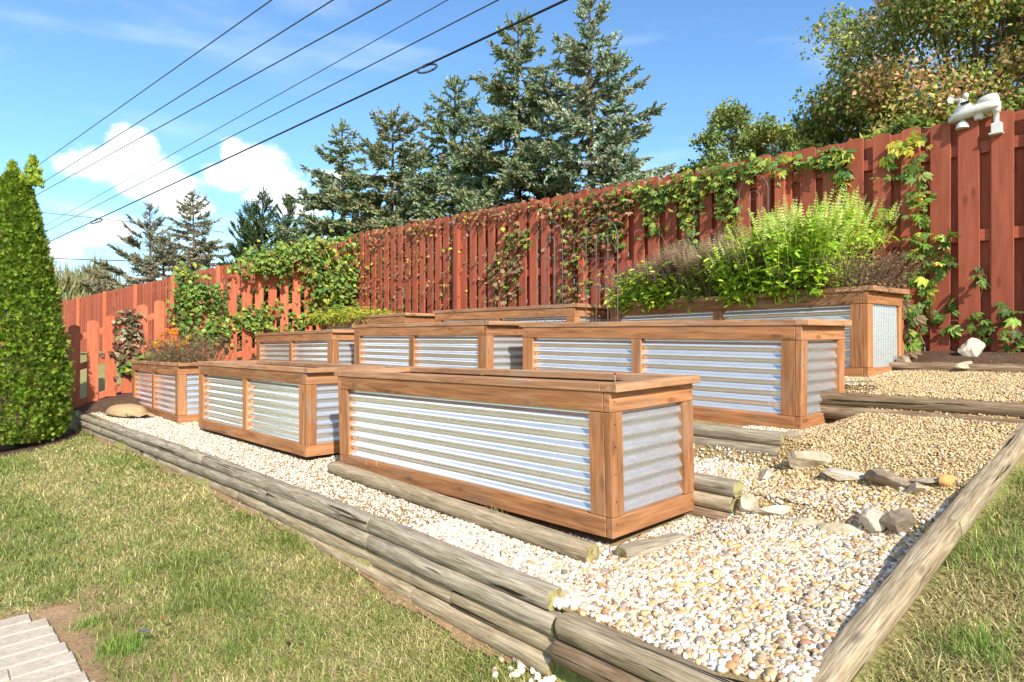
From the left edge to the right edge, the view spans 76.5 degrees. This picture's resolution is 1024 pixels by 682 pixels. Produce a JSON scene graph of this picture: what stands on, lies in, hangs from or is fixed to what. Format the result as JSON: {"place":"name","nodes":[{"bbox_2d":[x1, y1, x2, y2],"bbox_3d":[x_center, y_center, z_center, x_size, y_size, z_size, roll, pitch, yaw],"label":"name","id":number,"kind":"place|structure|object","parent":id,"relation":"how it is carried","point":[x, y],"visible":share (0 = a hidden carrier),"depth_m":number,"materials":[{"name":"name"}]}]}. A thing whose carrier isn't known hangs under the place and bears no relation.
{"place":"outdoors","nodes":[
{"label":"outdoors","id":0,"kind":"place"},
{"bbox_2d":[0,614,95,681],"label":"paved path","id":1,"kind":"structure","parent":0,"point":[34,651],"depth_m":2.62,"materials":[{"name":"stone"}]},
{"bbox_2d":[25,0,271,174],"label":"power line","id":2,"kind":"object","parent":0,"point":[170,71],"visible":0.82,"depth_m":24.73,"materials":[{"name":"grey metal"}]},
{"bbox_2d":[33,0,333,188],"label":"power line","id":3,"kind":"object","parent":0,"point":[207,78],"visible":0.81,"depth_m":23.47,"materials":[{"name":"grey metal"}]},
{"bbox_2d":[37,0,390,194],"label":"power line","id":4,"kind":"object","parent":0,"point":[238,83],"visible":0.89,"depth_m":22.44,"materials":[{"name":"grey metal"}]},
{"bbox_2d":[45,0,447,225],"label":"power line","id":5,"kind":"object","parent":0,"point":[276,95],"visible":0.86,"depth_m":23.89,"materials":[{"name":"grey metal"}]},
{"bbox_2d":[47,0,498,230],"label":"power line","id":6,"kind":"object","parent":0,"point":[308,97],"visible":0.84,"depth_m":20.00,"materials":[{"name":"grey metal"}]},
{"bbox_2d":[49,0,567,241],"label":"utility cable","id":7,"kind":"object","parent":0,"point":[468,45],"visible":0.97,"depth_m":16.20,"materials":[{"name":"rubber"}]},
{"bbox_2d":[0,347,1023,681],"bbox_3d":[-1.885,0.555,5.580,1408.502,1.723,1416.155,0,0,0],"label":"ground","id":8,"kind":"structure","parent":0,"point":[562,675],"depth_m":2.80,"materials":[{"name":"plant"}]},
{"bbox_2d":[0,412,91,456],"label":"planting bed","id":9,"kind":"object","parent":8,"relation":"on","point":[27,447],"visible":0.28,"depth_m":7.76,"materials":[{"name":"brown soil"}]},
{"bbox_2d":[0,153,77,448],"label":"arborvitae","id":10,"kind":"object","parent":9,"relation":"on","point":[35,372],"visible":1,"depth_m":7.57,"materials":[{"name":"green plant"}]},
{"bbox_2d":[49,252,125,300],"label":"willow thicket","id":11,"kind":"object","parent":8,"relation":"on","point":[72,287],"visible":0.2,"depth_m":40.59,"materials":[{"name":"green plant"}]},
{"bbox_2d":[0,585,189,681],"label":"bare soil","id":12,"kind":"structure","parent":8,"relation":"on","point":[55,615],"depth_m":2.85,"materials":[{"name":"soil"}]},
{"bbox_2d":[58,609,114,634],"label":"grass tuft","id":13,"kind":"object","parent":12,"relation":"on","point":[84,624],"visible":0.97,"depth_m":2.90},
{"bbox_2d":[76,622,165,672],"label":"grass tuft","id":14,"kind":"object","parent":12,"relation":"on","point":[124,646],"visible":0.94,"depth_m":2.69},
{"bbox_2d":[71,201,183,298],"bbox_3d":[-20.198,-3.912,37.714,9.526,8.663,8.402,0,0,0],"label":"spruce tree","id":15,"kind":"object","parent":8,"relation":"on","point":[94,287],"visible":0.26,"depth_m":37.01,"materials":[{"name":"green plant"}]},
{"bbox_2d":[104,228,214,350],"bbox_3d":[-18.129,-2.251,33.030,6.515,7.219,7.864,0,0,0],"label":"spruce tree","id":16,"kind":"object","parent":8,"relation":"on","point":[138,261],"visible":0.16,"depth_m":32.31,"materials":[{"name":"green plant"}]},
{"bbox_2d":[74,355,255,414],"bbox_3d":[-4.132,0.545,10.044,4.320,1.222,1.850,0,0,-42],"label":"mulch bed","id":17,"kind":"object","parent":8,"relation":"on","point":[102,405],"visible":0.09,"depth_m":8.92,"materials":[{"name":"brown wood"}]},
{"bbox_2d":[144,189,233,277],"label":"spruce tree","id":18,"kind":"object","parent":8,"relation":"on","point":[208,247],"visible":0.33,"depth_m":35.64,"materials":[{"name":"green plant"}]},
{"bbox_2d":[58,246,347,408],"bbox_3d":[-4.878,-0.184,10.136,5.060,3.083,0.061,0,0,-42],"label":"picket fence","id":19,"kind":"object","parent":8,"relation":"on","point":[91,336],"visible":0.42,"depth_m":9.83,"materials":[{"name":"wood"}]},
{"bbox_2d":[99,307,147,380],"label":"creeper vine","id":20,"kind":"object","parent":19,"relation":"attached to","point":[128,331],"visible":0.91,"depth_m":9.39,"materials":[{"name":"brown plant"}]},
{"bbox_2d":[117,352,175,374],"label":"creeper vine","id":21,"kind":"object","parent":19,"relation":"attached to","point":[124,368],"visible":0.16,"depth_m":9.36,"materials":[{"name":"green plant"}]},
{"bbox_2d":[166,264,233,346],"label":"creeper vine","id":22,"kind":"object","parent":19,"relation":"attached to","point":[189,288],"visible":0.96,"depth_m":9.99,"materials":[{"name":"green plant"}]},
{"bbox_2d":[166,241,326,338],"bbox_3d":[-4.236,-0.867,10.605,2.594,1.704,0.300,0,0,-43],"label":"creeper vine","id":23,"kind":"object","parent":19,"relation":"attached to","point":[258,321],"visible":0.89,"depth_m":10.62,"materials":[{"name":"green plant"}]},
{"bbox_2d":[227,226,383,316],"bbox_3d":[-3.404,-1.127,11.191,2.921,1.852,0.557,0,0,-42],"label":"creeper vine","id":24,"kind":"object","parent":19,"relation":"attached to","point":[313,259],"visible":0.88,"depth_m":11.14,"materials":[{"name":"green plant"}]},
{"bbox_2d":[168,302,237,358],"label":"hedge shrub","id":25,"kind":"object","parent":8,"relation":"on","point":[198,324],"visible":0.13,"depth_m":12.09,"materials":[{"name":"green plant"}]},
{"bbox_2d":[57,237,350,352],"bbox_3d":[-10.818,-0.715,18.703,20.727,2.428,0.144,0,0,41],"label":"board fence","id":26,"kind":"object","parent":8,"relation":"on","point":[80,312],"visible":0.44,"depth_m":19.14,"materials":[{"name":"wood"}]},
{"bbox_2d":[213,201,268,345],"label":"spruce tree","id":27,"kind":"object","parent":8,"relation":"on","point":[241,222],"visible":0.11,"depth_m":32.51,"materials":[{"name":"green plant"}]},
{"bbox_2d":[224,186,290,332],"bbox_3d":[-12.521,-3.658,32.030,4.412,7.918,4.660,0,0,-44],"label":"spruce tree","id":28,"kind":"object","parent":8,"relation":"on","point":[260,232],"visible":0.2,"depth_m":31.65,"materials":[{"name":"green plant"}]},
{"bbox_2d":[224,270,315,351],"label":"hedge shrub","id":29,"kind":"object","parent":8,"relation":"on","point":[239,304],"visible":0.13,"depth_m":12.18,"materials":[{"name":"green plant"}]},
{"bbox_2d":[253,195,305,282],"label":"spruce tree","id":30,"kind":"object","parent":8,"relation":"on","point":[290,211],"visible":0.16,"depth_m":30.68,"materials":[{"name":"green plant"}]},
{"bbox_2d":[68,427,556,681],"bbox_3d":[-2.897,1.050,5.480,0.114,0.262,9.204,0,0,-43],"label":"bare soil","id":31,"kind":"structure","parent":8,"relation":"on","point":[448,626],"depth_m":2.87,"materials":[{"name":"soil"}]},
{"bbox_2d":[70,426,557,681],"bbox_3d":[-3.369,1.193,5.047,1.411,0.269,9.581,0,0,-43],"label":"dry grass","id":32,"kind":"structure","parent":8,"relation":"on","point":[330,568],"depth_m":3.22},
{"bbox_2d":[72,412,563,676],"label":"retaining wall","id":33,"kind":"structure","parent":8,"relation":"on","point":[507,611],"depth_m":2.94,"materials":[{"name":"wood"}]},
{"bbox_2d":[253,117,386,332],"bbox_3d":[-6.497,-3.630,25.141,7.654,10.017,7.408,0,0,-24],"label":"spruce tree","id":34,"kind":"object","parent":8,"relation":"on","point":[320,200],"visible":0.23,"depth_m":24.39,"materials":[{"name":"green plant"}]},
{"bbox_2d":[318,103,467,313],"bbox_3d":[-4.098,-3.611,23.283,7.885,9.521,7.802,0,0,0],"label":"spruce tree","id":35,"kind":"object","parent":8,"relation":"on","point":[368,206],"visible":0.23,"depth_m":22.41,"materials":[{"name":"green plant"}]},
{"bbox_2d":[358,74,508,314],"bbox_3d":[-1.760,-3.420,20.991,7.404,10.586,8.422,0,0,0],"label":"spruce tree","id":36,"kind":"object","parent":8,"relation":"on","point":[426,205],"visible":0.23,"depth_m":20.32,"materials":[{"name":"green plant"}]},
{"bbox_2d":[403,9,600,312],"bbox_3d":[0.294,-4.037,19.125,7.244,11.388,7.407,0,0,-17],"label":"spruce tree","id":37,"kind":"object","parent":8,"relation":"on","point":[500,129],"visible":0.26,"depth_m":18.32,"materials":[{"name":"green plant"}]},
{"bbox_2d":[485,0,676,307],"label":"spruce tree","id":38,"kind":"object","parent":8,"relation":"on","point":[612,145],"visible":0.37,"depth_m":16.89,"materials":[{"name":"green plant"}]},
{"bbox_2d":[551,611,742,681],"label":"retaining wall","id":39,"kind":"structure","parent":8,"relation":"on","point":[587,648],"depth_m":2.04,"materials":[{"name":"wood"}]},
{"bbox_2d":[350,110,1023,351],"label":"board fence","id":40,"kind":"object","parent":8,"relation":"on","point":[975,169],"visible":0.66,"depth_m":5.84,"materials":[{"name":"wood"}]},
{"bbox_2d":[352,197,546,312],"bbox_3d":[-1.301,-1.200,10.041,0.193,1.576,5.098,0,0,-44],"label":"creeper vine","id":41,"kind":"object","parent":40,"relation":"attached to","point":[453,221],"visible":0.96,"depth_m":9.81,"materials":[{"name":"green plant"}]},
{"bbox_2d":[483,221,545,304],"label":"creeper vine","id":42,"kind":"object","parent":40,"relation":"attached to","point":[516,242],"visible":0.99,"depth_m":8.65,"materials":[{"name":"green plant"}]},
{"bbox_2d":[538,181,647,303],"bbox_3d":[0.907,-1.132,7.692,0.223,1.462,1.635,0,0,-44],"label":"creeper vine","id":43,"kind":"object","parent":40,"relation":"attached to","point":[614,216],"visible":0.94,"depth_m":7.65,"materials":[{"name":"green plant"}]},
{"bbox_2d":[632,145,835,250],"bbox_3d":[2.077,-1.339,6.460,0.230,0.964,2.194,0,0,-44],"label":"creeper vine","id":44,"kind":"object","parent":40,"relation":"attached to","point":[718,180],"visible":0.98,"depth_m":6.49,"materials":[{"name":"green plant"}]},
{"bbox_2d":[817,148,856,199],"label":"creeper vine","id":45,"kind":"object","parent":40,"relation":"attached to","point":[842,175],"visible":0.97,"depth_m":5.64,"materials":[{"name":"green plant"}]},
{"bbox_2d":[885,125,932,159],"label":"creeper vine","id":46,"kind":"object","parent":40,"relation":"attached to","point":[899,148],"visible":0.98,"depth_m":5.26,"materials":[{"name":"green plant"}]},
{"bbox_2d":[870,153,950,325],"bbox_3d":[3.226,-0.839,5.256,0.248,1.424,0.558,0,0,-40],"label":"creeper vine","id":47,"kind":"object","parent":40,"relation":"attached to","point":[922,220],"visible":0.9,"depth_m":5.19,"materials":[{"name":"green plant"}]},
{"bbox_2d":[900,299,928,358],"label":"creeper vine","id":48,"kind":"object","parent":40,"relation":"attached to","point":[908,309],"visible":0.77,"depth_m":5.08,"materials":[{"name":"green plant"}]},
{"bbox_2d":[926,230,1023,352],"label":"creeper vine","id":49,"kind":"object","parent":40,"relation":"attached to","point":[986,326],"visible":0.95,"depth_m":4.91,"materials":[{"name":"green plant"}]},
{"bbox_2d":[947,92,1003,136],"bbox_3d":[3.545,-1.731,4.962,0.166,0.357,0.354,0,0,-37],"label":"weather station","id":50,"kind":"object","parent":40,"relation":"attached to","point":[984,105],"visible":1,"depth_m":4.91,"materials":[{"name":"white plastic"}]},
{"bbox_2d":[677,159,714,176],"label":"round tree","id":51,"kind":"object","parent":8,"relation":"on","point":[702,164],"visible":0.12,"depth_m":18.76,"materials":[{"name":"green plant"}]},
{"bbox_2d":[686,472,742,519],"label":"retaining wall","id":52,"kind":"structure","parent":8,"relation":"on","point":[713,496],"depth_m":3.19,"materials":[{"name":"wood"}]},
{"bbox_2d":[693,422,785,455],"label":"retaining wall","id":53,"kind":"structure","parent":8,"relation":"on","point":[763,442],"depth_m":3.79,"materials":[{"name":"wood"}]},
{"bbox_2d":[683,95,798,195],"bbox_3d":[7.102,-3.611,19.993,3.692,7.622,3.718,0,0,-44],"label":"round tree","id":54,"kind":"object","parent":8,"relation":"on","point":[756,138],"visible":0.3,"depth_m":19.56,"materials":[{"name":"green plant"}]},
{"bbox_2d":[751,505,791,514],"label":"rock","id":55,"kind":"object","parent":8,"relation":"on","point":[777,509],"visible":0.82,"depth_m":2.99,"materials":[{"name":"stone"}]},
{"bbox_2d":[766,101,846,156],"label":"tree","id":56,"kind":"object","parent":8,"relation":"on","point":[774,150],"visible":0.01,"depth_m":15.01,"materials":[{"name":"green plant"}]},
{"bbox_2d":[821,36,867,145],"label":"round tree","id":57,"kind":"object","parent":8,"relation":"on","point":[839,63],"visible":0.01,"depth_m":22.85,"materials":[{"name":"green plant"}]},
{"bbox_2d":[791,86,910,153],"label":"maple tree","id":58,"kind":"object","parent":8,"relation":"on","point":[813,136],"visible":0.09,"depth_m":14.17,"materials":[{"name":"green plant"}]},
{"bbox_2d":[859,113,931,140],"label":"sapling tree","id":59,"kind":"object","parent":8,"relation":"on","point":[898,125],"visible":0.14,"depth_m":6.48,"materials":[{"name":"green plant"}]},
{"bbox_2d":[783,0,1023,142],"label":"maple tree","id":60,"kind":"object","parent":8,"relation":"on","point":[974,80],"visible":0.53,"depth_m":12.47,"materials":[{"name":"green plant"}]},
{"bbox_2d":[810,423,1023,681],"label":"garden border","id":61,"kind":"object","parent":8,"relation":"on","point":[860,638],"visible":0.92,"depth_m":2.15,"materials":[{"name":"wood"}]},
{"bbox_2d":[854,457,1023,681],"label":"lawn grass","id":62,"kind":"structure","parent":8,"relation":"on","point":[980,577],"depth_m":1.99,"materials":[{"name":"plant"}]},
{"bbox_2d":[856,349,1023,367],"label":"soil strip","id":63,"kind":"object","parent":8,"relation":"on","point":[983,357],"visible":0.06,"depth_m":4.76,"materials":[{"name":"brown soil"}]},
{"bbox_2d":[889,362,1023,372],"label":"garden step","id":64,"kind":"object","parent":8,"relation":"on","point":[902,366],"visible":0.51,"depth_m":4.65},
{"bbox_2d":[903,518,1023,581],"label":"grass tuft","id":65,"kind":"object","parent":8,"relation":"on","point":[1010,549],"visible":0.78,"depth_m":2.31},
{"bbox_2d":[958,338,985,356],"bbox_3d":[3.419,0.065,4.822,0.197,0.195,0.133,0,-4,-20],"label":"rock","id":66,"kind":"object","parent":8,"relation":"on","point":[972,347],"visible":0.85,"depth_m":4.79,"materials":[{"name":"stone"}]},
{"bbox_2d":[0,0,1023,291],"label":"sky","id":67,"kind":"structure","parent":0,"point":[66,65],"materials":[{"name":"blue"}]},
{"bbox_2d":[90,362,1023,681],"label":"gravel path","id":68,"kind":"structure","parent":0,"point":[650,528],"depth_m":3.39,"materials":[{"name":"gravel"}]},
{"bbox_2d":[131,361,198,423],"bbox_3d":[-4.297,0.594,8.435,0.680,0.681,2.524,0,-1,-41],"label":"raised planter","id":69,"kind":"object","parent":68,"relation":"on","point":[167,390],"visible":0.5,"depth_m":7.67,"materials":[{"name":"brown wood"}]},
{"bbox_2d":[130,327,244,365],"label":"marigold plant","id":70,"kind":"object","parent":69,"relation":"in","point":[181,356],"visible":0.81,"depth_m":8.09,"materials":[{"name":"brown plant"}]},
{"bbox_2d":[197,360,384,456],"bbox_3d":[-2.166,0.543,6.066,0.680,0.681,2.524,0,0,-43],"label":"raised planter","id":71,"kind":"object","parent":68,"relation":"on","point":[290,407],"visible":0.82,"depth_m":5.45,"materials":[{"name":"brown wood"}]},
{"bbox_2d":[91,411,501,546],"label":"white gravel","id":72,"kind":"structure","parent":68,"relation":"on","point":[166,429],"depth_m":4.82,"materials":[{"name":"gravel"}]},
{"bbox_2d":[105,404,154,416],"bbox_3d":[-4.739,0.843,8.021,0.786,0.150,0.380,0,0,38],"label":"rock","id":73,"kind":"object","parent":72,"relation":"on","point":[126,410],"visible":1,"depth_m":7.87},
{"bbox_2d":[255,329,353,363],"bbox_3d":[-2.714,0.206,8.896,0.680,0.681,2.524,0,-1,-42],"label":"raised planter","id":74,"kind":"object","parent":68,"relation":"on","point":[334,346],"visible":0.47,"depth_m":8.29,"materials":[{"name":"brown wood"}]},
{"bbox_2d":[321,313,434,329],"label":"raised planter","id":75,"kind":"object","parent":68,"relation":"on","point":[394,318],"visible":0.13,"depth_m":8.79,"materials":[{"name":"brown wood"}]},
{"bbox_2d":[304,304,411,327],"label":"trailing plant","id":76,"kind":"object","parent":75,"relation":"on","point":[339,316],"visible":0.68,"depth_m":9.61,"materials":[{"name":"green plant"}]},
{"bbox_2d":[352,321,542,369],"bbox_3d":[-0.793,0.147,6.931,0.680,0.681,2.524,0,0,-42],"label":"raised planter","id":77,"kind":"object","parent":68,"relation":"on","point":[484,344],"visible":0.68,"depth_m":6.32,"materials":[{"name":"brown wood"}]},
{"bbox_2d":[327,461,599,563],"bbox_3d":[-0.461,0.881,3.629,0.094,0.084,2.453,0,0,-41],"label":"log","id":78,"kind":"object","parent":68,"relation":"on","point":[564,544],"visible":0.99,"depth_m":3.23,"materials":[{"name":"wood"}]},
{"bbox_2d":[334,366,699,538],"bbox_3d":[-0.156,0.527,3.947,0.680,0.681,2.524,-2,1,-43],"label":"raised planter","id":79,"kind":"object","parent":68,"relation":"on","point":[610,455],"visible":0.99,"depth_m":3.25,"materials":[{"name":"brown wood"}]},
{"bbox_2d":[433,303,610,322],"bbox_3d":[0.065,-0.054,7.700,0.680,0.681,2.524,0,0,-42],"label":"raised planter","id":80,"kind":"object","parent":68,"relation":"on","point":[575,312],"visible":0.26,"depth_m":7.06,"materials":[{"name":"brown wood"}]},
{"bbox_2d":[491,578,600,681],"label":"spilled gravel","id":81,"kind":"structure","parent":68,"relation":"on","point":[558,603],"depth_m":2.31,"materials":[{"name":"gravel"}]},
{"bbox_2d":[412,465,958,681],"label":"river pebbles","id":82,"kind":"object","parent":68,"relation":"on","point":[786,661],"visible":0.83,"depth_m":2.44,"materials":[{"name":"stone"}]},
{"bbox_2d":[615,532,684,559],"bbox_3d":[0.603,0.895,2.813,0.330,0.074,0.089,-2,1,-29],"label":"log","id":83,"kind":"object","parent":82,"relation":"on","point":[629,551],"visible":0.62,"depth_m":2.77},
{"bbox_2d":[413,469,944,681],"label":"stone grit","id":84,"kind":"object","parent":82,"relation":"on","point":[746,667],"visible":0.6,"depth_m":2.57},
{"bbox_2d":[738,494,758,513],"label":"rock","id":85,"kind":"object","parent":82,"relation":"on","point":[748,502],"visible":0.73,"depth_m":3.08,"materials":[{"name":"beige stone"}]},
{"bbox_2d":[759,467,773,479],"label":"rock","id":86,"kind":"object","parent":82,"relation":"on","point":[767,472],"visible":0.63,"depth_m":3.33,"materials":[{"name":"stone"}]},
{"bbox_2d":[818,523,858,534],"bbox_3d":[1.405,0.797,2.765,0.186,0.044,0.076,0,12,14],"label":"rock","id":87,"kind":"object","parent":82,"relation":"on","point":[833,528],"visible":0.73,"depth_m":2.75,"materials":[{"name":"beige stone"}]},
{"bbox_2d":[879,508,917,534],"bbox_3d":[1.578,0.733,2.643,0.117,0.116,0.097,0,1,-15],"label":"rock","id":88,"kind":"object","parent":82,"relation":"on","point":[897,521],"visible":0.92,"depth_m":2.62,"materials":[{"name":"grey stone"}]},
{"bbox_2d":[904,482,929,493],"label":"rock","id":89,"kind":"object","parent":82,"relation":"on","point":[915,487],"visible":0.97,"depth_m":2.85,"materials":[{"name":"beige stone"}]},
{"bbox_2d":[519,319,851,429],"bbox_3d":[1.162,0.186,5.030,0.680,0.681,2.524,-1,1,-42],"label":"raised planter","id":90,"kind":"object","parent":68,"relation":"on","point":[780,373],"visible":0.78,"depth_m":4.30,"materials":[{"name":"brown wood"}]},
{"bbox_2d":[536,221,562,321],"bbox_3d":[0.350,-0.544,6.093,0.008,1.178,0.350,0,0,-42],"label":"wire trellis","id":91,"kind":"object","parent":90,"relation":"attached to","point":[554,258],"visible":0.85,"depth_m":6.04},
{"bbox_2d":[586,218,617,321],"bbox_3d":[0.760,-0.501,5.512,0.008,1.093,0.352,0,0,-42],"label":"wire trellis","id":92,"kind":"object","parent":90,"relation":"on","point":[596,287],"visible":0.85,"depth_m":5.51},
{"bbox_2d":[694,444,787,488],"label":"white gravel","id":93,"kind":"structure","parent":68,"relation":"on","point":[708,462],"depth_m":3.64,"materials":[{"name":"gravel"}]},
{"bbox_2d":[606,285,909,376],"bbox_3d":[2.032,-0.054,5.823,0.680,0.681,2.544,0,0,-40],"label":"raised planter","id":94,"kind":"object","parent":68,"relation":"on","point":[874,340],"visible":0.53,"depth_m":4.96,"materials":[{"name":"brown wood"}]},
{"bbox_2d":[587,252,714,313],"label":"herb plant","id":95,"kind":"object","parent":94,"relation":"on","point":[636,285],"visible":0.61,"depth_m":6.14,"materials":[{"name":"green plant"}]},
{"bbox_2d":[638,226,802,314],"bbox_3d":[1.932,-0.652,5.893,1.241,0.836,1.415,0,0,-44],"label":"basil plant","id":96,"kind":"object","parent":94,"relation":"on","point":[680,254],"visible":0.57,"depth_m":5.74,"materials":[{"name":"green plant"}]},
{"bbox_2d":[739,175,767,236],"bbox_3d":[2.231,-0.881,5.999,0.008,1.316,0.296,0,0,-40],"label":"wire trellis","id":97,"kind":"object","parent":94,"relation":"attached to","point":[748,201],"visible":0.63,"depth_m":6.03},
{"bbox_2d":[698,184,901,307],"bbox_3d":[2.378,-0.767,5.373,1.479,1.016,1.477,0,0,-30],"label":"basil plant","id":98,"kind":"object","parent":94,"relation":"on","point":[821,234],"visible":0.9,"depth_m":5.13,"materials":[{"name":"green plant"}]},
{"bbox_2d":[772,238,937,301],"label":"dried bush","id":99,"kind":"object","parent":94,"relation":"in","point":[880,275],"visible":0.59,"depth_m":4.86,"materials":[{"name":"brown plant"}]},
{"bbox_2d":[792,518,822,525],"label":"rock","id":100,"kind":"object","parent":68,"relation":"on","point":[807,521],"visible":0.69,"depth_m":2.86,"materials":[{"name":"beige stone"}]},
{"bbox_2d":[787,450,831,468],"bbox_3d":[1.517,0.605,3.314,0.211,0.106,0.153,0,-3,25],"label":"rock","id":101,"kind":"object","parent":68,"relation":"on","point":[805,459],"visible":0.97,"depth_m":3.27,"materials":[{"name":"beige stone"}]},
{"bbox_2d":[822,468,864,480],"bbox_3d":[1.615,0.642,3.128,0.232,0.054,0.134,0,8,8],"label":"rock","id":102,"kind":"object","parent":68,"relation":"on","point":[839,474],"visible":0.71,"depth_m":3.10,"materials":[{"name":"stone"}]},
{"bbox_2d":[695,369,1023,500],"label":"tan gravel","id":103,"kind":"structure","parent":68,"relation":"on","point":[915,381],"depth_m":3.51,"materials":[{"name":"gravel"}]},
{"bbox_2d":[864,468,914,488],"bbox_3d":[1.738,0.634,2.975,0.210,0.098,0.108,0,-5,22],"label":"rock","id":104,"kind":"object","parent":103,"relation":"on","point":[883,477],"visible":0.77,"depth_m":2.95,"materials":[{"name":"grey stone"}]},
{"bbox_2d":[859,508,884,532],"bbox_3d":[1.507,0.749,2.716,0.100,0.115,0.087,0,0,30],"label":"rock","id":105,"kind":"object","parent":68,"relation":"on","point":[869,518],"visible":0.91,"depth_m":2.68,"materials":[{"name":"stone"}]},
{"bbox_2d":[819,392,1023,423],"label":"garden step","id":106,"kind":"object","parent":68,"relation":"on","point":[835,405],"visible":0.57,"depth_m":3.75,"materials":[{"name":"wood"}]},
{"bbox_2d":[909,477,938,483],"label":"rock","id":107,"kind":"object","parent":68,"relation":"on","point":[926,480],"visible":0.87,"depth_m":2.88,"materials":[{"name":"beige stone"}]},
{"bbox_2d":[939,474,956,486],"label":"rock","id":108,"kind":"object","parent":68,"relation":"on","point":[945,480],"visible":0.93,"depth_m":2.83,"materials":[{"name":"orange stone"}]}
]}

